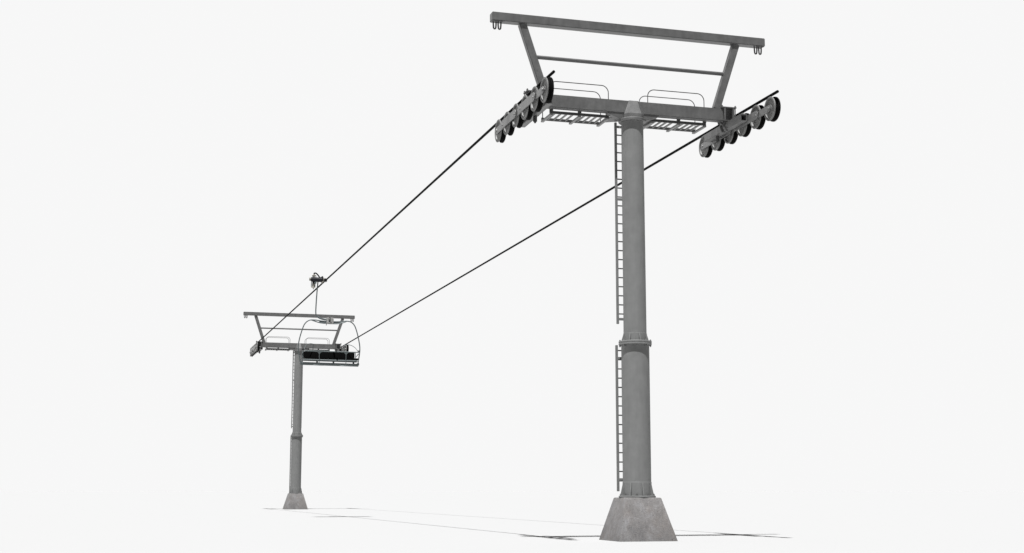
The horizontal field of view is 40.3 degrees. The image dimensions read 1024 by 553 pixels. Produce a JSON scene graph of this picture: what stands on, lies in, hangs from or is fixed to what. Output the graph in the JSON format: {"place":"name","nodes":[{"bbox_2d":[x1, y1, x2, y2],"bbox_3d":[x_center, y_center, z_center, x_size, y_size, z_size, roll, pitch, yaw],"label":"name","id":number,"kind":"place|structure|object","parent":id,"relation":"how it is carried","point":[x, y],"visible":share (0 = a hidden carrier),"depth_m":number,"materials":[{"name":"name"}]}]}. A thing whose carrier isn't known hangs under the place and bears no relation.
{"place":"outdoors","nodes":[
{"label":"outdoors","id":0,"kind":"place"},
{"bbox_2d":[0,491,1023,552],"bbox_3d":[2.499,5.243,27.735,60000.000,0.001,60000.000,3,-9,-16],"label":"ground","id":1,"kind":"structure","parent":0,"point":[507,522],"depth_m":43.61,"materials":[{"name":"white snow"}]},
{"bbox_2d":[243,312,354,508],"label":"lift tower","id":2,"kind":"structure","parent":1,"relation":"on","point":[295,498],"depth_m":76.07,"materials":[{"name":"metal"}]},
{"bbox_2d":[490,11,780,541],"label":"lift tower","id":3,"kind":"structure","parent":1,"relation":"on","point":[637,512],"depth_m":28.56,"materials":[{"name":"metal"}]},
{"bbox_2d":[258,70,554,341],"bbox_3d":[-6.852,0.038,52.194,0.059,0.059,54.050,3,-9,-16],"label":"haul rope","id":4,"kind":"object","parent":3,"relation":"attached to","point":[447,168],"visible":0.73,"depth_m":37.83,"materials":[{"name":"metal"}]},
{"bbox_2d":[298,272,359,366],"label":"lift chair","id":5,"kind":"object","parent":4,"relation":"hanging from","point":[328,356],"visible":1,"depth_m":52.62,"materials":[{"name":"paint"}]},
{"bbox_2d":[341,90,778,346],"bbox_3d":[-2.341,0.241,53.510,0.059,0.059,54.050,3,-9,-16],"label":"haul rope","id":6,"kind":"object","parent":3,"relation":"attached to","point":[671,153],"visible":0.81,"depth_m":39.31,"materials":[{"name":"metal"}]},
{"bbox_2d":[0,0,1023,490],"label":"sky","id":7,"kind":"structure","parent":0,"point":[835,291],"materials":[{"name":"white"}]}
]}

